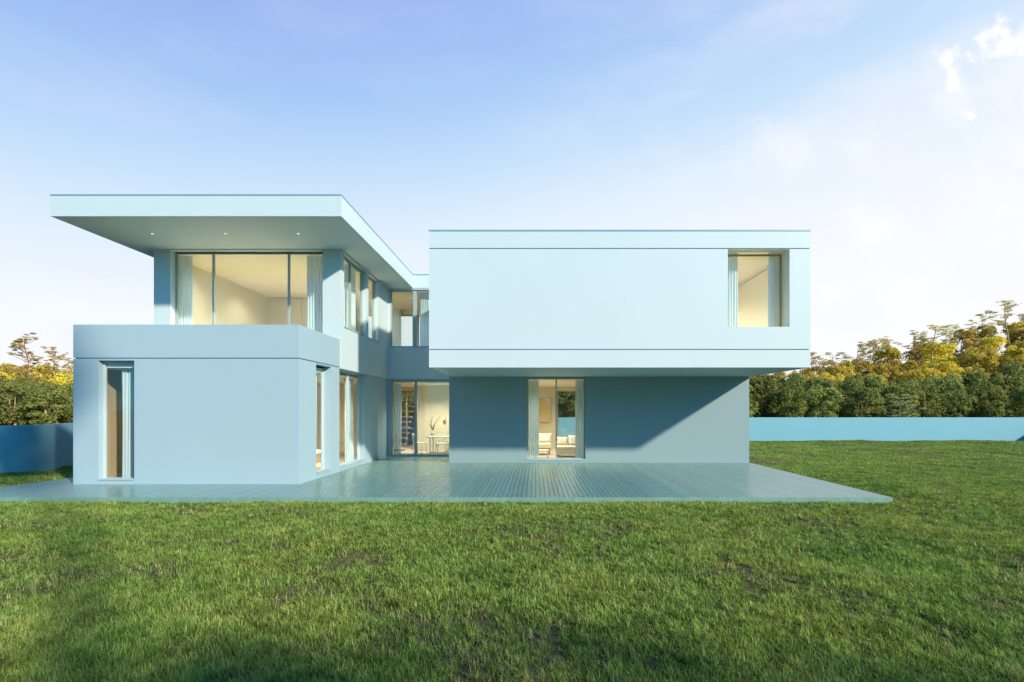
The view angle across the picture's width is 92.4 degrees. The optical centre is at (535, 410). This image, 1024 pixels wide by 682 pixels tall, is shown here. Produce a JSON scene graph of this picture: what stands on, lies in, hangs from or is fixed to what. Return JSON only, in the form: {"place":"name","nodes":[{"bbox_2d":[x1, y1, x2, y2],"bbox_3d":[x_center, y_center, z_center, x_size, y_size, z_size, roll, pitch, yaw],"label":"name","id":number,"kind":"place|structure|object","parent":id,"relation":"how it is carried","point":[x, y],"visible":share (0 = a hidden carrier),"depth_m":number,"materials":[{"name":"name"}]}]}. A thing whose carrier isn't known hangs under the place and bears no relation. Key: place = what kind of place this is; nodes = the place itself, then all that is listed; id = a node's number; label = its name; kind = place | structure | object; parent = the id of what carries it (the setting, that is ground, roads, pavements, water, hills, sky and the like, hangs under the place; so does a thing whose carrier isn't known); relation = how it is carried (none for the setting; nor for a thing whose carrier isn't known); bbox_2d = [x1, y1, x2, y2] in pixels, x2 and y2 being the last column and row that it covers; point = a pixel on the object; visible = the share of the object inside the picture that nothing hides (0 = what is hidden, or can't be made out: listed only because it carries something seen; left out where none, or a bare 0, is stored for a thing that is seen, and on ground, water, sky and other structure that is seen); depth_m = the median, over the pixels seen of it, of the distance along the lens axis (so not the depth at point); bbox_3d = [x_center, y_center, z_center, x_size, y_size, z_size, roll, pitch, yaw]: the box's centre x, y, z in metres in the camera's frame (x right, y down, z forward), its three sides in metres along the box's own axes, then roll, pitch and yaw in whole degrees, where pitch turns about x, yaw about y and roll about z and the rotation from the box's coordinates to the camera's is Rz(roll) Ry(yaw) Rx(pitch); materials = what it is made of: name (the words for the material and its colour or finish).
{"place":"outdoors","nodes":[
{"label":"outdoors","id":0,"kind":"place"},
{"bbox_2d":[0,354,1009,424],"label":"hillside","id":1,"kind":"structure","parent":0,"point":[785,381],"depth_m":71.56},
{"bbox_2d":[0,380,32,424],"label":"broadleaf tree","id":2,"kind":"object","parent":1,"relation":"on","point":[20,383],"visible":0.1,"depth_m":55.24,"materials":[{"name":"green plant"}]},
{"bbox_2d":[0,380,37,424],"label":"broadleaf tree","id":3,"kind":"object","parent":1,"relation":"on","point":[16,414],"visible":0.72,"depth_m":51.55,"materials":[{"name":"green plant"}]},
{"bbox_2d":[6,332,45,382],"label":"tall tree","id":4,"kind":"object","parent":1,"relation":"on","point":[20,346],"visible":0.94,"depth_m":65.07,"materials":[{"name":"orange plant"}]},
{"bbox_2d":[7,377,53,417],"bbox_3d":[-60.884,-1.116,59.429,4.818,6.161,5.053,0,0,7],"label":"broadleaf tree","id":5,"kind":"object","parent":1,"relation":"on","point":[21,379],"visible":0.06,"depth_m":58.85,"materials":[{"name":"green plant"}]},
{"bbox_2d":[17,364,57,378],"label":"broadleaf tree","id":6,"kind":"object","parent":1,"relation":"on","point":[39,368],"visible":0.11,"depth_m":79.11,"materials":[{"name":"yellow plant"}]},
{"bbox_2d":[19,383,68,424],"bbox_3d":[-51.729,-0.427,51.877,4.215,5.140,4.019,0,0,24],"label":"broadleaf tree","id":7,"kind":"object","parent":1,"relation":"on","point":[58,404],"visible":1,"depth_m":51.60,"materials":[{"name":"green plant"}]},
{"bbox_2d":[31,385,72,423],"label":"broadleaf tree","id":8,"kind":"object","parent":1,"relation":"on","point":[61,419],"visible":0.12,"depth_m":54.89,"materials":[{"name":"green plant"}]},
{"bbox_2d":[38,346,72,384],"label":"tall tree","id":9,"kind":"object","parent":1,"relation":"on","point":[48,367],"visible":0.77,"depth_m":68.25,"materials":[{"name":"orange plant"}]},
{"bbox_2d":[54,376,72,386],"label":"broadleaf tree","id":10,"kind":"object","parent":1,"relation":"on","point":[63,380],"visible":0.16,"depth_m":64.76,"materials":[{"name":"yellow plant"}]},
{"bbox_2d":[55,355,72,384],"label":"tall tree","id":11,"kind":"object","parent":1,"relation":"on","point":[66,365],"visible":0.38,"depth_m":71.55,"materials":[{"name":"orange plant"}]},
{"bbox_2d":[64,390,72,422],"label":"broadleaf tree","id":12,"kind":"object","parent":1,"relation":"on","point":[70,409],"visible":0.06,"depth_m":49.94,"materials":[{"name":"green plant"}]},
{"bbox_2d":[393,392,413,415],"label":"broadleaf tree","id":13,"kind":"object","parent":1,"relation":"on","point":[408,409],"visible":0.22,"depth_m":52.22,"materials":[{"name":"green plant"}]},
{"bbox_2d":[558,392,574,416],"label":"broadleaf tree","id":14,"kind":"object","parent":1,"relation":"on","point":[561,407],"visible":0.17,"depth_m":53.64,"materials":[{"name":"green plant"}]},
{"bbox_2d":[564,392,574,416],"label":"broadleaf tree","id":15,"kind":"object","parent":1,"relation":"on","point":[571,407],"visible":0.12,"depth_m":52.54,"materials":[{"name":"green plant"}]},
{"bbox_2d":[749,385,759,416],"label":"broadleaf tree","id":16,"kind":"object","parent":1,"relation":"on","point":[753,407],"visible":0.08,"depth_m":52.42,"materials":[{"name":"green plant"}]},
{"bbox_2d":[749,375,782,416],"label":"broadleaf tree","id":17,"kind":"object","parent":1,"relation":"on","point":[758,384],"visible":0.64,"depth_m":53.77,"materials":[{"name":"green plant"}]},
{"bbox_2d":[755,385,785,416],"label":"broadleaf tree","id":18,"kind":"object","parent":1,"relation":"on","point":[773,391],"visible":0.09,"depth_m":56.37,"materials":[{"name":"green plant"}]},
{"bbox_2d":[767,387,806,416],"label":"broadleaf tree","id":19,"kind":"object","parent":1,"relation":"on","point":[787,395],"visible":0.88,"depth_m":51.49,"materials":[{"name":"green plant"}]},
{"bbox_2d":[772,372,809,412],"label":"broadleaf tree","id":20,"kind":"object","parent":1,"relation":"on","point":[782,379],"visible":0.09,"depth_m":60.70,"materials":[{"name":"green plant"}]},
{"bbox_2d":[787,374,831,416],"bbox_3d":[31.791,-1.071,56.700,5.373,6.278,5.293,0,0,-18],"label":"broadleaf tree","id":21,"kind":"object","parent":1,"relation":"on","point":[810,382],"visible":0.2,"depth_m":56.52,"materials":[{"name":"green plant"}]},
{"bbox_2d":[798,365,827,377],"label":"broadleaf tree","id":22,"kind":"object","parent":1,"relation":"on","point":[819,368],"visible":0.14,"depth_m":79.73,"materials":[{"name":"green plant"}]},
{"bbox_2d":[798,383,844,416],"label":"broadleaf tree","id":23,"kind":"object","parent":1,"relation":"on","point":[830,400],"visible":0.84,"depth_m":51.44,"materials":[{"name":"green plant"}]},
{"bbox_2d":[816,352,849,369],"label":"tall tree","id":24,"kind":"object","parent":1,"relation":"on","point":[833,362],"visible":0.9,"depth_m":81.05,"materials":[{"name":"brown plant"}]},
{"bbox_2d":[820,372,848,389],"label":"broadleaf tree","id":25,"kind":"object","parent":1,"relation":"on","point":[839,376],"visible":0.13,"depth_m":71.57,"materials":[{"name":"yellow plant"}]},
{"bbox_2d":[826,365,856,377],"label":"broadleaf tree","id":26,"kind":"object","parent":1,"relation":"on","point":[836,369],"visible":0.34,"depth_m":78.83,"materials":[{"name":"yellow plant"}]},
{"bbox_2d":[819,377,865,416],"bbox_3d":[34.327,-0.866,55.591,5.077,5.932,5.001,0,0,20],"label":"broadleaf tree","id":27,"kind":"object","parent":1,"relation":"on","point":[840,413],"visible":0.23,"depth_m":54.64,"materials":[{"name":"green plant"}]},
{"bbox_2d":[838,358,868,374],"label":"broadleaf tree","id":28,"kind":"object","parent":1,"relation":"on","point":[848,363],"visible":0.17,"depth_m":87.55,"materials":[{"name":"green plant"}]},
{"bbox_2d":[838,342,872,364],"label":"tall tree","id":29,"kind":"object","parent":1,"relation":"on","point":[862,351],"visible":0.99,"depth_m":82.16,"materials":[{"name":"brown plant"}]},
{"bbox_2d":[849,362,877,378],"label":"broadleaf tree","id":30,"kind":"object","parent":1,"relation":"on","point":[868,366],"visible":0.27,"depth_m":81.69,"materials":[{"name":"yellow plant"}]},
{"bbox_2d":[841,386,886,416],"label":"broadleaf tree","id":31,"kind":"object","parent":1,"relation":"on","point":[867,395],"visible":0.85,"depth_m":50.73,"materials":[{"name":"green plant"}]},
{"bbox_2d":[840,374,891,416],"bbox_3d":[38.408,-1.103,56.645,4.602,6.367,5.520,0,0,-6],"label":"broadleaf tree","id":32,"kind":"object","parent":1,"relation":"on","point":[872,381],"visible":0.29,"depth_m":56.06,"materials":[{"name":"green plant"}]},
{"bbox_2d":[857,336,893,363],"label":"tall tree","id":33,"kind":"object","parent":1,"relation":"on","point":[883,348],"visible":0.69,"depth_m":85.62,"materials":[{"name":"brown plant"}]},
{"bbox_2d":[866,338,897,374],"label":"broadleaf tree","id":34,"kind":"object","parent":1,"relation":"on","point":[887,341],"visible":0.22,"depth_m":89.55,"materials":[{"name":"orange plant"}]},
{"bbox_2d":[872,348,902,381],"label":"broadleaf tree","id":35,"kind":"object","parent":1,"relation":"on","point":[890,354],"visible":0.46,"depth_m":81.81,"materials":[{"name":"yellow plant"}]},
{"bbox_2d":[873,365,901,382],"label":"broadleaf tree","id":36,"kind":"object","parent":1,"relation":"on","point":[893,370],"visible":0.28,"depth_m":73.85,"materials":[{"name":"yellow plant"}]},
{"bbox_2d":[876,381,925,416],"bbox_3d":[38.069,-0.456,51.178,4.060,5.239,4.385,0,0,-42],"label":"broadleaf tree","id":37,"kind":"object","parent":1,"relation":"on","point":[890,389],"visible":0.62,"depth_m":50.45,"materials":[{"name":"green plant"}]},
{"bbox_2d":[891,330,928,360],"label":"tall tree","id":38,"kind":"object","parent":1,"relation":"on","point":[914,348],"visible":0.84,"depth_m":82.43,"materials":[{"name":"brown plant"}]},
{"bbox_2d":[892,360,928,378],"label":"broadleaf tree","id":39,"kind":"object","parent":1,"relation":"on","point":[913,364],"visible":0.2,"depth_m":73.62,"materials":[{"name":"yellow plant"}]},
{"bbox_2d":[896,378,940,410],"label":"broadleaf tree","id":40,"kind":"object","parent":1,"relation":"on","point":[929,384],"visible":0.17,"depth_m":54.13,"materials":[{"name":"green plant"}]},
{"bbox_2d":[902,341,936,371],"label":"broadleaf tree","id":41,"kind":"object","parent":1,"relation":"on","point":[910,353],"visible":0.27,"depth_m":87.07,"materials":[{"name":"green plant"}]},
{"bbox_2d":[903,367,941,407],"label":"broadleaf tree","id":42,"kind":"object","parent":1,"relation":"on","point":[911,374],"visible":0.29,"depth_m":65.49,"materials":[{"name":"yellow plant"}]},
{"bbox_2d":[901,385,946,416],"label":"broadleaf tree","id":43,"kind":"object","parent":1,"relation":"on","point":[931,395],"visible":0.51,"depth_m":51.19,"materials":[{"name":"green plant"}]},
{"bbox_2d":[918,341,959,371],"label":"broadleaf tree","id":44,"kind":"object","parent":1,"relation":"on","point":[941,350],"visible":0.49,"depth_m":79.54,"materials":[{"name":"yellow plant"}]},
{"bbox_2d":[917,324,960,362],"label":"tall tree","id":45,"kind":"object","parent":1,"relation":"on","point":[941,333],"visible":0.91,"depth_m":78.79,"materials":[{"name":"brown plant"}]},
{"bbox_2d":[926,361,958,374],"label":"broadleaf tree","id":46,"kind":"object","parent":1,"relation":"on","point":[943,366],"visible":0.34,"depth_m":74.05,"materials":[{"name":"yellow plant"}]},
{"bbox_2d":[920,372,973,415],"bbox_3d":[46.407,-1.145,55.873,5.360,6.357,5.403,0,0,11],"label":"broadleaf tree","id":47,"kind":"object","parent":1,"relation":"on","point":[940,382],"visible":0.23,"depth_m":55.08,"materials":[{"name":"green plant"}]},
{"bbox_2d":[931,375,966,409],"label":"broadleaf tree","id":48,"kind":"object","parent":1,"relation":"on","point":[948,384],"visible":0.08,"depth_m":58.59,"materials":[{"name":"green plant"}]},
{"bbox_2d":[938,390,978,416],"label":"broadleaf tree","id":49,"kind":"object","parent":1,"relation":"on","point":[953,405],"visible":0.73,"depth_m":52.39,"materials":[{"name":"green plant"}]},
{"bbox_2d":[941,328,979,368],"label":"broadleaf tree","id":50,"kind":"object","parent":1,"relation":"on","point":[972,337],"visible":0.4,"depth_m":87.82,"materials":[{"name":"green plant"}]},
{"bbox_2d":[954,338,981,366],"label":"broadleaf tree","id":51,"kind":"object","parent":1,"relation":"on","point":[966,341],"visible":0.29,"depth_m":84.06,"materials":[{"name":"orange plant"}]},
{"bbox_2d":[958,344,999,383],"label":"broadleaf tree","id":52,"kind":"object","parent":1,"relation":"on","point":[987,356],"visible":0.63,"depth_m":75.29,"materials":[{"name":"yellow plant"}]},
{"bbox_2d":[961,382,997,416],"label":"broadleaf tree","id":53,"kind":"object","parent":1,"relation":"on","point":[974,389],"visible":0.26,"depth_m":54.39,"materials":[{"name":"green plant"}]},
{"bbox_2d":[956,367,1003,406],"bbox_3d":[53.943,-1.867,60.215,5.395,6.963,5.828,0,0,43],"label":"broadleaf tree","id":54,"kind":"object","parent":1,"relation":"on","point":[970,378],"visible":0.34,"depth_m":58.82,"materials":[{"name":"green plant"}]},
{"bbox_2d":[964,316,996,334],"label":"tall tree","id":55,"kind":"object","parent":1,"relation":"on","point":[984,320],"visible":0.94,"depth_m":87.34,"materials":[{"name":"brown plant"}]},
{"bbox_2d":[968,324,1003,362],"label":"broadleaf tree","id":56,"kind":"object","parent":1,"relation":"on","point":[982,333],"visible":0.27,"depth_m":87.43,"materials":[{"name":"green plant"}]},
{"bbox_2d":[968,389,1012,416],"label":"broadleaf tree","id":57,"kind":"object","parent":1,"relation":"on","point":[996,402],"visible":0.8,"depth_m":51.75,"materials":[{"name":"green plant"}]},
{"bbox_2d":[978,335,1010,372],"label":"broadleaf tree","id":58,"kind":"object","parent":1,"relation":"on","point":[996,341],"visible":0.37,"depth_m":76.81,"materials":[{"name":"yellow plant"}]},
{"bbox_2d":[975,300,1021,354],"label":"tall tree","id":59,"kind":"object","parent":1,"relation":"on","point":[1006,315],"visible":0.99,"depth_m":80.59,"materials":[{"name":"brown plant"}]},
{"bbox_2d":[988,374,1023,415],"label":"broadleaf tree","id":60,"kind":"object","parent":1,"relation":"on","point":[1013,382],"visible":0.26,"depth_m":59.05,"materials":[{"name":"green plant"}]},
{"bbox_2d":[988,385,1023,416],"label":"broadleaf tree","id":61,"kind":"object","parent":1,"relation":"on","point":[1014,411],"visible":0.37,"depth_m":54.27,"materials":[{"name":"green plant"}]},
{"bbox_2d":[992,356,1023,389],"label":"broadleaf tree","id":62,"kind":"object","parent":1,"relation":"on","point":[1008,359],"visible":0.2,"depth_m":69.96,"materials":[{"name":"green plant"}]},
{"bbox_2d":[997,360,1023,402],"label":"broadleaf tree","id":63,"kind":"object","parent":1,"relation":"on","point":[1010,369],"visible":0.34,"depth_m":61.48,"materials":[{"name":"green plant"}]},
{"bbox_2d":[1000,345,1023,369],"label":"broadleaf tree","id":64,"kind":"object","parent":1,"relation":"on","point":[1010,348],"visible":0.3,"depth_m":74.26,"materials":[{"name":"yellow plant"}]},
{"bbox_2d":[1000,321,1023,354],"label":"broadleaf tree","id":65,"kind":"object","parent":1,"relation":"on","point":[1014,325],"visible":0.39,"depth_m":86.99,"materials":[{"name":"green plant"}]},
{"bbox_2d":[1005,327,1023,351],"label":"broadleaf tree","id":66,"kind":"object","parent":1,"relation":"on","point":[1015,335],"visible":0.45,"depth_m":81.17,"materials":[{"name":"green plant"}]},
{"bbox_2d":[1012,387,1023,416],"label":"broadleaf tree","id":67,"kind":"object","parent":1,"relation":"on","point":[1018,398],"visible":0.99,"depth_m":52.06,"materials":[{"name":"green plant"}]},
{"bbox_2d":[0,439,1023,681],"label":"lawn","id":68,"kind":"structure","parent":0,"point":[551,632],"depth_m":5.01,"materials":[{"name":"plant"}]},
{"bbox_2d":[0,0,1023,379],"label":"sky","id":69,"kind":"structure","parent":0,"point":[891,132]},
{"bbox_3d":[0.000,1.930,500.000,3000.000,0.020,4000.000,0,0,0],"label":"ground","id":70,"kind":"structure","parent":0,"visible":0},
{"bbox_2d":[0,423,72,472],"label":"boundary wall","id":71,"kind":"structure","parent":70,"relation":"on","point":[29,448],"depth_m":14.62,"materials":[{"name":"paint"}]},
{"bbox_2d":[0,456,892,502],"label":"terrace deck","id":72,"kind":"structure","parent":70,"relation":"on","point":[398,479],"depth_m":11.47,"materials":[{"name":"blue wood"}]},
{"bbox_2d":[50,194,810,483],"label":"house","id":73,"kind":"structure","parent":72,"relation":"on","point":[647,345],"depth_m":13.27,"materials":[{"name":"pale blue paint"},{"name":"blue grey metal"},{"name":"glass"}]},
{"bbox_2d":[98,361,133,479],"bbox_3d":[-10.230,0.244,12.049,0.872,2.919,0.220,0,0,0],"label":"window","id":74,"kind":"structure","parent":73,"relation":"in","point":[105,477],"depth_m":12.09,"materials":[{"name":"metal"}]},
{"bbox_2d":[122,369,133,476],"bbox_3d":[-10.175,0.355,12.320,0.450,2.790,0.096,0,0,0],"label":"curtain","id":75,"kind":"object","parent":73,"relation":"hanging from","point":[127,422],"visible":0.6,"depth_m":12.31,"materials":[{"name":"fabric"}]},
{"bbox_2d":[175,256,192,324],"bbox_3d":[-10.700,-3.090,14.890,0.560,3.200,0.091,0,0,0],"label":"curtain","id":76,"kind":"object","parent":73,"relation":"hanging from","point":[185,287],"visible":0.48,"depth_m":14.88,"materials":[{"name":"fabric"}]},
{"bbox_2d":[176,252,322,324],"bbox_3d":[-8.540,-3.123,14.722,4.492,3.238,0.070,0,0,0],"label":"window","id":77,"kind":"structure","parent":73,"relation":"in","point":[213,254],"depth_m":14.69,"materials":[{"name":"grey metal"}]},
{"bbox_2d":[280,299,301,325],"bbox_3d":[-10.125,-3.045,20.300,0.870,3.130,0.043,0,0,0],"label":"door","id":78,"kind":"structure","parent":73,"relation":"in","point":[295,304],"depth_m":20.29,"materials":[{"name":"beige paint"}]},
{"bbox_2d":[307,256,322,332],"bbox_3d":[-6.640,-3.090,14.889,0.620,3.200,0.094,0,0,0],"label":"curtain","id":79,"kind":"object","parent":73,"relation":"hanging from","point":[315,293],"visible":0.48,"depth_m":14.89,"materials":[{"name":"fabric"}]},
{"bbox_2d":[316,366,331,474],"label":"window","id":80,"kind":"structure","parent":73,"relation":"in","point":[322,470],"depth_m":13.81,"materials":[{"name":"metal"}]},
{"bbox_2d":[344,378,353,461],"bbox_3d":[-6.179,0.355,16.247,0.097,2.790,0.782,0,0,0],"label":"curtain","id":81,"kind":"object","parent":73,"relation":"hanging from","point":[351,452],"visible":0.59,"depth_m":16.33,"materials":[{"name":"fabric"}]},
{"bbox_2d":[344,264,355,330],"bbox_3d":[-6.119,-3.090,16.173,0.080,3.200,0.930,0,0,0],"label":"curtain","id":82,"kind":"object","parent":73,"relation":"hanging from","point":[353,309],"visible":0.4,"depth_m":16.32,"materials":[{"name":"fabric"}]},
{"bbox_2d":[339,371,364,467],"bbox_3d":[-5.921,0.241,15.578,0.250,2.914,2.188,0,0,0],"label":"window","id":83,"kind":"structure","parent":73,"relation":"in","point":[357,460],"depth_m":15.67,"materials":[{"name":"metal"}]},
{"bbox_2d":[344,257,366,336],"bbox_3d":[-5.845,-3.614,15.709,0.230,2.224,1.956,0,0,0],"label":"window","id":84,"kind":"structure","parent":73,"relation":"in","point":[350,264],"depth_m":15.61,"materials":[{"name":"grey metal"}]},
{"bbox_2d":[369,277,378,341],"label":"window","id":85,"kind":"structure","parent":73,"relation":"in","point":[370,279],"depth_m":17.86,"materials":[{"name":"grey metal"}]},
{"bbox_2d":[392,309,400,345],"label":"curtain","id":86,"kind":"object","parent":73,"relation":"hanging from","point":[396,327],"visible":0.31,"depth_m":22.63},
{"bbox_2d":[394,383,400,453],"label":"curtain","id":87,"kind":"object","parent":73,"relation":"hanging from","point":[397,416],"visible":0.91,"depth_m":19.59,"materials":[{"name":"fabric"}]},
{"bbox_2d":[390,290,428,346],"bbox_3d":[-4.445,-3.601,19.224,2.482,2.249,0.150,0,0,0],"label":"window","id":88,"kind":"structure","parent":73,"relation":"in","point":[414,291],"depth_m":19.23,"materials":[{"name":"blue metal"}]},
{"bbox_2d":[391,380,448,454],"bbox_3d":[-4.405,0.284,19.264,2.502,2.939,0.150,0,0,0],"label":"window","id":89,"kind":"structure","parent":73,"relation":"in","point":[415,381],"depth_m":19.27,"materials":[{"name":"blue metal"}]},
{"bbox_2d":[420,293,428,345],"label":"curtain","id":90,"kind":"object","parent":73,"relation":"hanging from","point":[424,319],"visible":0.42,"depth_m":19.59,"materials":[{"name":"fabric"}]},
{"bbox_2d":[529,380,538,457],"bbox_3d":[-0.060,0.335,17.228,0.360,2.830,0.068,0,0,0],"label":"curtain","id":91,"kind":"object","parent":73,"relation":"hanging from","point":[533,418],"visible":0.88,"depth_m":17.23,"materials":[{"name":"fabric"}]},
{"bbox_2d":[528,442,550,454],"bbox_3d":[-0.240,1.530,19.650,1.720,0.460,0.800,0,0,0],"label":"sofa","id":92,"kind":"object","parent":73,"relation":"on","point":[544,445],"visible":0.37,"depth_m":19.25,"materials":[{"name":"beige fabric"}]},
{"bbox_2d":[539,433,551,441],"bbox_3d":[0.380,1.100,19.750,0.560,0.380,0.180,0,-20,0],"label":"cushion","id":93,"kind":"object","parent":92,"relation":"on","point":[544,437],"visible":0.91,"depth_m":19.67,"materials":[{"name":"white fabric"}]},
{"bbox_2d":[539,398,550,422],"bbox_3d":[0.425,-0.010,22.853,0.630,1.140,0.042,0,0,0],"label":"framed picture","id":94,"kind":"object","parent":73,"relation":"attached to","point":[544,410],"visible":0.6,"depth_m":22.84,"materials":[{"name":"fabric"}]},
{"bbox_2d":[527,378,584,459],"bbox_3d":[0.715,0.286,16.939,2.002,2.824,0.180,0,0,0],"label":"window","id":95,"kind":"structure","parent":73,"relation":"in","point":[555,458],"depth_m":16.96,"materials":[{"name":"blue metal"}]},
{"bbox_2d":[557,441,574,456],"bbox_3d":[1.865,1.470,18.800,2.170,0.580,0.960,0,0,0],"label":"sofa","id":96,"kind":"object","parent":73,"relation":"on","point":[565,449],"visible":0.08,"depth_m":18.35,"materials":[{"name":"beige fabric"}]},
{"bbox_2d":[575,380,582,457],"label":"curtain","id":97,"kind":"object","parent":73,"relation":"hanging from","point":[578,418],"visible":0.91,"depth_m":17.24,"materials":[{"name":"fabric"}]},
{"bbox_2d":[728,253,737,326],"bbox_3d":[5.590,-3.100,13.887,0.300,2.780,0.084,0,0,0],"label":"curtain","id":98,"kind":"object","parent":73,"relation":"hanging from","point":[732,291],"visible":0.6,"depth_m":13.88,"materials":[{"name":"fabric"}]},
{"bbox_2d":[728,254,781,326],"bbox_3d":[6.045,-3.317,13.711,1.662,2.092,0.050,0,0,0],"label":"window","id":99,"kind":"structure","parent":73,"relation":"in","point":[729,255],"depth_m":13.69,"materials":[{"name":"blue metal"}]},
{"bbox_2d":[768,253,783,326],"bbox_3d":[6.830,-3.100,13.886,0.460,2.780,0.095,0,0,0],"label":"curtain","id":100,"kind":"object","parent":73,"relation":"hanging from","point":[773,291],"visible":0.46,"depth_m":13.89,"materials":[{"name":"fabric"}]},
{"bbox_2d":[393,417,1023,441],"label":"boundary wall","id":101,"kind":"structure","parent":70,"relation":"on","point":[880,428],"depth_m":30.30,"materials":[{"name":"paint"}]},
{"bbox_2d":[882,394,925,416],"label":"umbrella tree","id":102,"kind":"object","parent":70,"relation":"on","point":[900,403],"visible":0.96,"depth_m":45.83,"materials":[{"name":"green plant"}]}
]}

